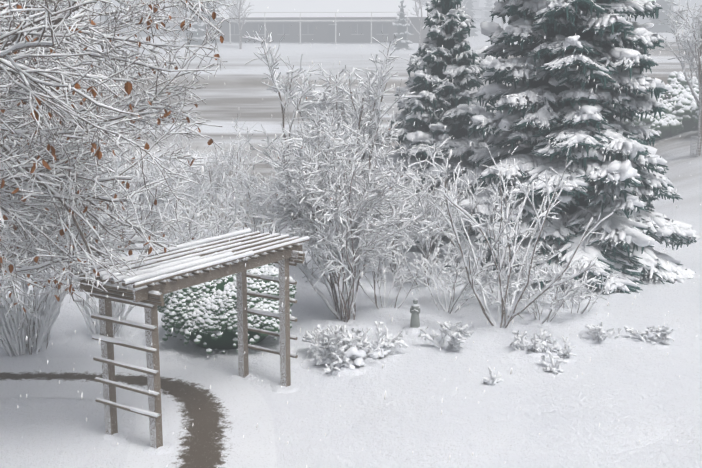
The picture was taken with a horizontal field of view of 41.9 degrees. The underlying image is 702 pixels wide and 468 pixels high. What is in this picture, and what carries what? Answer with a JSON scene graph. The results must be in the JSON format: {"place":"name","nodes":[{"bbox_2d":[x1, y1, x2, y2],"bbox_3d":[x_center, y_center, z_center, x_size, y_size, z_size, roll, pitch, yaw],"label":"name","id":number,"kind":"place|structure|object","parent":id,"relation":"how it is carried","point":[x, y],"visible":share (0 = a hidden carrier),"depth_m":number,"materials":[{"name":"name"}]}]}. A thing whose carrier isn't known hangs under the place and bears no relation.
{"place":"outdoors","nodes":[
{"label":"outdoors","id":0,"kind":"place"},
{"bbox_2d":[66,7,170,19],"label":"house roof","id":1,"kind":"structure","parent":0,"point":[113,10],"depth_m":174.66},
{"bbox_2d":[0,358,276,467],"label":"gravel path","id":2,"kind":"structure","parent":0,"point":[226,416],"depth_m":13.59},
{"bbox_2d":[73,228,309,416],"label":"pergola slats","id":3,"kind":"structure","parent":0,"point":[188,263],"depth_m":12.38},
{"bbox_2d":[181,1,205,47],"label":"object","id":4,"kind":"structure","parent":0,"point":[198,38],"depth_m":119.73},
{"bbox_2d":[199,3,224,44],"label":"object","id":5,"kind":"structure","parent":0,"point":[203,23],"depth_m":122.89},
{"bbox_2d":[199,18,430,42],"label":"house walls","id":6,"kind":"structure","parent":0,"point":[321,31],"depth_m":125.53,"materials":[{"name":"grey"}]},
{"bbox_2d":[214,0,426,18],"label":"house roof","id":7,"kind":"structure","parent":6,"relation":"on","point":[391,7],"depth_m":126.76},
{"bbox_2d":[231,24,437,40],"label":"house windows","id":8,"kind":"structure","parent":6,"relation":"in","point":[307,28],"depth_m":125.53,"materials":[{"name":"grey glass"}]},
{"bbox_2d":[0,7,700,467],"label":"snowflake","id":9,"kind":"object","parent":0,"point":[368,233],"visible":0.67,"depth_m":6.30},
{"bbox_2d":[0,0,701,467],"bbox_3d":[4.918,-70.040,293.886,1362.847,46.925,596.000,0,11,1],"label":"ground","id":10,"kind":"structure","parent":0,"point":[62,432],"depth_m":16.64,"materials":[{"name":"white snow"}]},
{"bbox_2d":[2,279,62,354],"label":"branches","id":11,"kind":"object","parent":10,"relation":"on","point":[30,321],"visible":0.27,"depth_m":15.89,"materials":[{"name":"grey plant"}]},
{"bbox_2d":[0,271,65,356],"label":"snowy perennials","id":12,"kind":"object","parent":10,"relation":"on","point":[47,314],"depth_m":15.77,"materials":[{"name":"white plant"}]},
{"bbox_2d":[35,133,141,249],"bbox_3d":[-6.789,-1.169,23.654,3.412,3.656,2.919,-9,14,-40],"label":"snowy shrub","id":13,"kind":"object","parent":10,"relation":"on","point":[119,163],"visible":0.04,"depth_m":23.65,"materials":[{"name":"white plant"}]},
{"bbox_2d":[45,155,145,278],"bbox_3d":[-5.731,-0.224,20.346,1.980,3.003,2.810,-7,13,-33],"label":"snowy shrub","id":14,"kind":"object","parent":10,"relation":"on","point":[106,216],"visible":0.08,"depth_m":20.36,"materials":[{"name":"white plant"}]},
{"bbox_2d":[71,129,130,256],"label":"shrub","id":15,"kind":"object","parent":10,"relation":"on","point":[109,186],"visible":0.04,"depth_m":23.57,"materials":[{"name":"grey plant"}]},
{"bbox_2d":[72,294,134,336],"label":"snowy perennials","id":16,"kind":"object","parent":10,"relation":"on","point":[116,313],"depth_m":16.80,"materials":[{"name":"white plant"}]},
{"bbox_2d":[93,2,122,33],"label":"background tree","id":17,"kind":"object","parent":10,"relation":"on","point":[103,17],"depth_m":160.69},
{"bbox_2d":[43,20,173,35],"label":"house walls","id":18,"kind":"structure","parent":10,"relation":"on","point":[126,28],"depth_m":173.80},
{"bbox_2d":[88,298,128,337],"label":"branches","id":19,"kind":"object","parent":10,"relation":"on","point":[114,324],"visible":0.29,"depth_m":16.92,"materials":[{"name":"grey plant"}]},
{"bbox_2d":[76,171,145,279],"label":"shrub","id":20,"kind":"object","parent":10,"relation":"on","point":[112,221],"visible":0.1,"depth_m":20.20,"materials":[{"name":"grey plant"}]},
{"bbox_2d":[0,0,238,334],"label":"snowy tree","id":21,"kind":"object","parent":10,"relation":"on","point":[3,166],"visible":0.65,"depth_m":11.41,"materials":[{"name":"white plant"}]},
{"bbox_2d":[93,133,158,232],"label":"snowy shrub","id":22,"kind":"object","parent":10,"relation":"on","point":[129,175],"visible":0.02,"depth_m":27.64,"materials":[{"name":"white plant"}]},
{"bbox_2d":[128,0,158,36],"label":"background tree","id":23,"kind":"object","parent":10,"relation":"on","point":[143,33],"depth_m":159.16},
{"bbox_2d":[129,0,166,50],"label":"tree","id":24,"kind":"object","parent":10,"relation":"on","point":[139,25],"visible":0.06,"depth_m":114.80,"materials":[{"name":"grey plant"}]},
{"bbox_2d":[87,142,217,252],"bbox_3d":[-4.327,-0.579,21.752,3.308,3.189,2.836,4,11,22],"label":"snowy shrub","id":25,"kind":"object","parent":10,"relation":"on","point":[160,205],"visible":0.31,"depth_m":21.27,"materials":[{"name":"white plant"}]},
{"bbox_2d":[112,160,213,252],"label":"shrub","id":26,"kind":"object","parent":10,"relation":"on","point":[166,207],"visible":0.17,"depth_m":21.27,"materials":[{"name":"grey plant"}]},
{"bbox_2d":[165,0,190,44],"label":"tree","id":27,"kind":"object","parent":10,"relation":"on","point":[174,14],"visible":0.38,"depth_m":116.36,"materials":[{"name":"grey plant"}]},
{"bbox_2d":[168,0,193,25],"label":"snowy tree","id":28,"kind":"object","parent":27,"relation":"on","point":[180,16],"visible":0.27,"depth_m":117.36,"materials":[{"name":"white plant"}]},
{"bbox_2d":[134,122,222,229],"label":"snowy shrub","id":29,"kind":"object","parent":10,"relation":"on","point":[181,145],"visible":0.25,"depth_m":29.60,"materials":[{"name":"white plant"}]},
{"bbox_2d":[170,2,187,35],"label":"background tree","id":30,"kind":"object","parent":10,"relation":"on","point":[177,31],"depth_m":150.91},
{"bbox_2d":[78,244,302,448],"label":"pergola frame","id":31,"kind":"structure","parent":10,"relation":"on","point":[153,362],"depth_m":12.35,"materials":[{"name":"wood"}]},
{"bbox_2d":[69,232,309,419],"bbox_3d":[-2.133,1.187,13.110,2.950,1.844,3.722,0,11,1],"label":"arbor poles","id":32,"kind":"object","parent":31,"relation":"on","point":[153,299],"visible":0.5,"depth_m":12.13,"materials":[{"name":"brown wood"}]},
{"bbox_2d":[180,1,203,47],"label":"conifer","id":33,"kind":"object","parent":10,"relation":"on","point":[194,34],"depth_m":119.76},
{"bbox_2d":[160,140,224,229],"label":"shrub","id":34,"kind":"object","parent":10,"relation":"on","point":[202,182],"visible":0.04,"depth_m":29.76,"materials":[{"name":"grey plant"}]},
{"bbox_2d":[138,183,251,246],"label":"snowy shrub","id":35,"kind":"object","parent":10,"relation":"on","point":[214,231],"visible":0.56,"depth_m":19.48,"materials":[{"name":"white plant"}]},
{"bbox_2d":[165,187,242,242],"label":"shrub","id":36,"kind":"object","parent":10,"relation":"on","point":[202,224],"visible":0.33,"depth_m":19.49,"materials":[{"name":"grey plant"}]},
{"bbox_2d":[184,193,224,226],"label":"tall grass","id":37,"kind":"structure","parent":10,"relation":"on","point":[208,211],"depth_m":38.06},
{"bbox_2d":[197,2,219,41],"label":"conifer","id":38,"kind":"object","parent":10,"relation":"on","point":[204,26],"depth_m":122.85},
{"bbox_2d":[172,114,267,235],"bbox_3d":[-3.790,-1.663,26.580,3.056,3.667,2.669,0,11,1],"label":"snowy shrub","id":39,"kind":"object","parent":10,"relation":"on","point":[226,156],"visible":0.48,"depth_m":26.08,"materials":[{"name":"white plant"}]},
{"bbox_2d":[184,276,265,349],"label":"evergreen bush","id":40,"kind":"object","parent":10,"relation":"on","point":[224,341],"visible":0.08,"depth_m":15.97,"materials":[{"name":"green plant"}]},
{"bbox_2d":[157,263,295,353],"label":"mugo pine tufts","id":41,"kind":"object","parent":10,"relation":"on","point":[199,309],"visible":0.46,"depth_m":15.76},
{"bbox_2d":[217,0,251,48],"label":"tree","id":42,"kind":"object","parent":10,"relation":"on","point":[240,28],"visible":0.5,"depth_m":116.82,"materials":[{"name":"grey plant"}]},
{"bbox_2d":[214,0,253,27],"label":"snowy tree","id":43,"kind":"object","parent":42,"relation":"on","point":[234,9],"visible":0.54,"depth_m":117.51,"materials":[{"name":"white plant"}]},
{"bbox_2d":[180,153,301,233],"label":"snowy shrub","id":44,"kind":"object","parent":10,"relation":"on","point":[256,200],"visible":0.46,"depth_m":22.59,"materials":[{"name":"white plant"}]},
{"bbox_2d":[215,12,413,44],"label":"house trim","id":45,"kind":"structure","parent":10,"relation":"on","point":[300,21],"depth_m":122.73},
{"bbox_2d":[243,32,420,283],"bbox_3d":[-0.443,-1.605,20.109,3.865,5.844,3.781,0,11,1],"label":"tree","id":46,"kind":"object","parent":10,"relation":"on","point":[284,135],"depth_m":20.23,"materials":[{"name":"grey plant"}]},
{"bbox_2d":[242,25,420,250],"bbox_3d":[-0.444,-1.896,20.055,3.878,5.280,3.785,0,11,1],"label":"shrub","id":47,"kind":"object","parent":46,"relation":"attached to","point":[351,120],"visible":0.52,"depth_m":20.20,"materials":[{"name":"white plant"}]},
{"bbox_2d":[302,325,387,372],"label":"snowy perennial twigs","id":48,"kind":"object","parent":10,"relation":"on","point":[320,351],"depth_m":15.09,"materials":[{"name":"white snow"}]},
{"bbox_2d":[314,347,365,369],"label":"perennial snowcaps","id":49,"kind":"object","parent":48,"relation":"on","point":[355,354],"visible":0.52,"depth_m":15.23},
{"bbox_2d":[0,278,701,467],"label":"snow drifts","id":50,"kind":"object","parent":10,"relation":"on","point":[397,424],"visible":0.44,"depth_m":13.87,"materials":[{"name":"white snow"}]},
{"bbox_2d":[248,104,428,321],"bbox_3d":[-0.355,-0.358,17.584,3.469,4.273,3.468,-4,11,-20],"label":"snowy shrub","id":51,"kind":"object","parent":50,"relation":"on","point":[321,219],"visible":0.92,"depth_m":16.96,"materials":[{"name":"white plant"}]},
{"bbox_2d":[409,300,419,327],"bbox_3d":[1.212,1.518,17.317,0.211,0.608,0.207,0,11,1],"label":"garden statue","id":52,"kind":"object","parent":50,"relation":"on","point":[415,319],"visible":0.77,"depth_m":17.26,"materials":[{"name":"stone"}]},
{"bbox_2d":[443,229,554,304],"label":"shrub","id":53,"kind":"object","parent":50,"relation":"on","point":[495,275],"visible":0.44,"depth_m":19.07,"materials":[{"name":"white plant"}]},
{"bbox_2d":[408,145,613,327],"bbox_3d":[2.781,-0.006,17.398,3.534,3.647,3.848,0,11,1],"label":"snowy shrub","id":54,"kind":"object","parent":50,"relation":"on","point":[451,198],"visible":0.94,"depth_m":16.52,"materials":[{"name":"white plant"}]},
{"bbox_2d":[479,251,596,323],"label":"shrub","id":55,"kind":"object","parent":50,"relation":"on","point":[516,287],"visible":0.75,"depth_m":17.47,"materials":[{"name":"white plant"}]},
{"bbox_2d":[339,321,407,358],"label":"snowy perennial twigs","id":56,"kind":"object","parent":10,"relation":"on","point":[397,337],"depth_m":15.85,"materials":[{"name":"white snow"}]},
{"bbox_2d":[366,343,390,359],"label":"perennial snowcaps","id":57,"kind":"object","parent":56,"relation":"on","point":[384,352],"visible":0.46,"depth_m":15.67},
{"bbox_2d":[347,240,426,308],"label":"shrub","id":58,"kind":"object","parent":10,"relation":"on","point":[396,282],"visible":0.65,"depth_m":18.92,"materials":[{"name":"white plant"}]},
{"bbox_2d":[391,0,412,49],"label":"conifer","id":59,"kind":"object","parent":10,"relation":"on","point":[402,29],"depth_m":116.41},
{"bbox_2d":[355,135,452,271],"bbox_3d":[0.928,-0.666,21.931,2.691,3.300,3.941,3,11,18],"label":"snowy shrub","id":60,"kind":"object","parent":10,"relation":"on","point":[434,148],"visible":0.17,"depth_m":22.25,"materials":[{"name":"white plant"}]},
{"bbox_2d":[407,0,427,48],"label":"tree","id":61,"kind":"object","parent":10,"relation":"on","point":[421,28],"visible":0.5,"depth_m":115.08,"materials":[{"name":"grey plant"}]},
{"bbox_2d":[403,0,427,33],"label":"snowy tree","id":62,"kind":"object","parent":61,"relation":"on","point":[414,14],"visible":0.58,"depth_m":113.96,"materials":[{"name":"white plant"}]},
{"bbox_2d":[378,175,476,286],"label":"snowy shrub","id":63,"kind":"object","parent":10,"relation":"on","point":[424,202],"visible":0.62,"depth_m":20.25,"materials":[{"name":"white plant"}]},
{"bbox_2d":[374,0,496,249],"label":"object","id":64,"kind":"structure","parent":10,"relation":"on","point":[461,145],"depth_m":25.09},
{"bbox_2d":[371,0,501,251],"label":"spruce","id":65,"kind":"object","parent":10,"relation":"on","point":[470,83],"depth_m":25.18,"materials":[{"name":"green plant"}]},
{"bbox_2d":[418,321,473,350],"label":"snowy perennial twigs","id":66,"kind":"object","parent":10,"relation":"on","point":[452,332],"depth_m":16.05,"materials":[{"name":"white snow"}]},
{"bbox_2d":[421,1,480,14],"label":"house walls","id":67,"kind":"structure","parent":10,"relation":"on","point":[476,6],"depth_m":220.60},
{"bbox_2d":[409,236,493,313],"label":"shrub","id":68,"kind":"object","parent":10,"relation":"on","point":[451,263],"visible":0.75,"depth_m":18.73,"materials":[{"name":"white plant"}]},
{"bbox_2d":[463,0,480,36],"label":"treeline conifer","id":69,"kind":"object","parent":10,"relation":"on","point":[469,5],"depth_m":157.09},
{"bbox_2d":[436,171,524,273],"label":"snowy shrub","id":70,"kind":"object","parent":10,"relation":"on","point":[476,230],"visible":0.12,"depth_m":21.50,"materials":[{"name":"white plant"}]},
{"bbox_2d":[480,0,498,28],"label":"conifer","id":71,"kind":"object","parent":10,"relation":"on","point":[487,14],"depth_m":178.47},
{"bbox_2d":[483,367,503,384],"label":"snowy perennial twigs","id":72,"kind":"object","parent":10,"relation":"on","point":[492,379],"depth_m":14.49,"materials":[{"name":"white snow"}]},
{"bbox_2d":[481,8,508,23],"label":"house walls","id":73,"kind":"structure","parent":10,"relation":"on","point":[496,19],"depth_m":202.26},
{"bbox_2d":[479,0,494,8],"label":"house roof","id":74,"kind":"structure","parent":73,"relation":"on","point":[481,4],"depth_m":202.99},
{"bbox_2d":[489,0,503,28],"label":"treeline tree","id":75,"kind":"object","parent":10,"relation":"on","point":[502,24],"visible":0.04,"depth_m":157.91,"materials":[{"name":"grey plant"}]},
{"bbox_2d":[509,328,551,353],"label":"snowy perennial twigs","id":76,"kind":"object","parent":10,"relation":"on","point":[519,342],"depth_m":15.94,"materials":[{"name":"white snow"}]},
{"bbox_2d":[540,352,567,374],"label":"snowy perennial twigs","id":77,"kind":"object","parent":10,"relation":"on","point":[554,364],"depth_m":15.15,"materials":[{"name":"white snow"}]},
{"bbox_2d":[545,363,563,371],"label":"perennial snowcaps","id":78,"kind":"object","parent":77,"relation":"on","point":[559,369],"visible":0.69,"depth_m":15.00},
{"bbox_2d":[536,336,575,358],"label":"snowy perennial twigs","id":79,"kind":"object","parent":10,"relation":"on","point":[565,351],"depth_m":15.80,"materials":[{"name":"white snow"}]},
{"bbox_2d":[546,345,561,353],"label":"perennial snowcaps","id":80,"kind":"object","parent":79,"relation":"on","point":[557,349],"visible":0.46,"depth_m":15.86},
{"bbox_2d":[445,0,696,294],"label":"spruce tree","id":81,"kind":"object","parent":10,"relation":"on","point":[616,26],"depth_m":20.78,"materials":[{"name":"green plant"}]},
{"bbox_2d":[430,0,700,294],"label":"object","id":82,"kind":"structure","parent":81,"relation":"on","point":[621,225],"depth_m":20.83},
{"bbox_2d":[546,265,617,313],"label":"shrub","id":83,"kind":"object","parent":10,"relation":"on","point":[581,293],"visible":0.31,"depth_m":18.14,"materials":[{"name":"grey plant"}]},
{"bbox_2d":[528,260,619,312],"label":"shrub","id":84,"kind":"object","parent":83,"relation":"on","point":[587,290],"visible":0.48,"depth_m":18.28,"materials":[{"name":"white plant"}]},
{"bbox_2d":[585,322,621,341],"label":"snowy perennial twigs","id":85,"kind":"object","parent":10,"relation":"on","point":[598,331],"depth_m":16.63,"materials":[{"name":"white snow"}]},
{"bbox_2d":[623,326,674,344],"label":"snowy perennial twigs","id":86,"kind":"object","parent":10,"relation":"on","point":[662,336],"depth_m":16.45,"materials":[{"name":"white snow"}]},
{"bbox_2d":[640,334,656,344],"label":"perennial snowcaps","id":87,"kind":"object","parent":86,"relation":"on","point":[653,339],"visible":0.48,"depth_m":16.53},
{"bbox_2d":[624,103,683,138],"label":"snow-covered bush","id":88,"kind":"object","parent":10,"relation":"on","point":[667,122],"visible":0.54,"depth_m":46.30,"materials":[{"name":"white snow"}]},
{"bbox_2d":[628,13,682,28],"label":"house walls","id":89,"kind":"structure","parent":10,"relation":"on","point":[646,20],"depth_m":185.91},
{"bbox_2d":[635,17,676,23],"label":"house windows","id":90,"kind":"structure","parent":89,"relation":"in","point":[639,20],"depth_m":185.69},
{"bbox_2d":[673,0,685,11],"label":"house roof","id":91,"kind":"structure","parent":89,"relation":"on","point":[676,7],"depth_m":187.20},
{"bbox_2d":[646,113,669,142],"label":"hedge","id":92,"kind":"object","parent":10,"relation":"on","point":[664,134],"visible":0.1,"depth_m":46.74,"materials":[{"name":"grey plant"}]},
{"bbox_2d":[649,0,677,32],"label":"evergreen tree","id":93,"kind":"object","parent":10,"relation":"on","point":[662,17],"depth_m":134.50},
{"bbox_2d":[669,0,673,31],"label":"treeline tree","id":94,"kind":"object","parent":10,"relation":"on","point":[672,13],"visible":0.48,"depth_m":145.61,"materials":[{"name":"grey plant"}]},
{"bbox_2d":[654,0,701,156],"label":"tree","id":95,"kind":"object","parent":10,"relation":"on","point":[699,69],"visible":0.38,"depth_m":40.48,"materials":[{"name":"grey plant"}]},
{"bbox_2d":[650,0,701,100],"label":"bare tree","id":96,"kind":"object","parent":95,"relation":"on","point":[691,30],"visible":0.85,"depth_m":40.29,"materials":[{"name":"white plant"}]},
{"bbox_2d":[659,84,698,129],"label":"snow-covered bush","id":97,"kind":"object","parent":10,"relation":"on","point":[685,103],"visible":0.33,"depth_m":46.72,"materials":[{"name":"white snow"}]},
{"bbox_2d":[664,96,696,133],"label":"hedge","id":98,"kind":"object","parent":10,"relation":"on","point":[689,125],"visible":0.1,"depth_m":47.23,"materials":[{"name":"grey plant"}]},
{"bbox_2d":[667,71,697,89],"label":"snow-covered bush","id":99,"kind":"object","parent":10,"relation":"on","point":[677,78],"visible":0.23,"depth_m":54.40,"materials":[{"name":"white snow"}]},
{"bbox_2d":[684,81,698,96],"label":"snow-covered bush","id":100,"kind":"object","parent":10,"relation":"on","point":[695,87],"visible":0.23,"depth_m":47.79,"materials":[{"name":"white snow"}]},
{"bbox_2d":[691,105,698,123],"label":"snow-covered bush","id":101,"kind":"object","parent":10,"relation":"on","point":[695,112],"visible":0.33,"depth_m":44.88,"materials":[{"name":"white snow"}]},
{"bbox_2d":[690,136,701,156],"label":"wire tree guard","id":102,"kind":"object","parent":10,"relation":"on","point":[692,148],"visible":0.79,"depth_m":40.95,"materials":[{"name":"grey metal"}]},
{"bbox_2d":[392,1,412,50],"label":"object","id":103,"kind":"structure","parent":0,"point":[403,41],"depth_m":116.39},
{"bbox_2d":[478,0,498,22],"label":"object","id":104,"kind":"structure","parent":0,"point":[483,17],"depth_m":178.33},
{"bbox_2d":[656,3,681,32],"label":"treeline conifer","id":105,"kind":"object","parent":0,"point":[670,20],"depth_m":151.45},
{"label":"shrub","id":106,"kind":"object","parent":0,"visible":0},
{"bbox_2d":[269,132,332,230],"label":"snowy shrub","id":107,"kind":"object","parent":106,"relation":"on","point":[277,142],"depth_m":28.63,"materials":[{"name":"white plant"}]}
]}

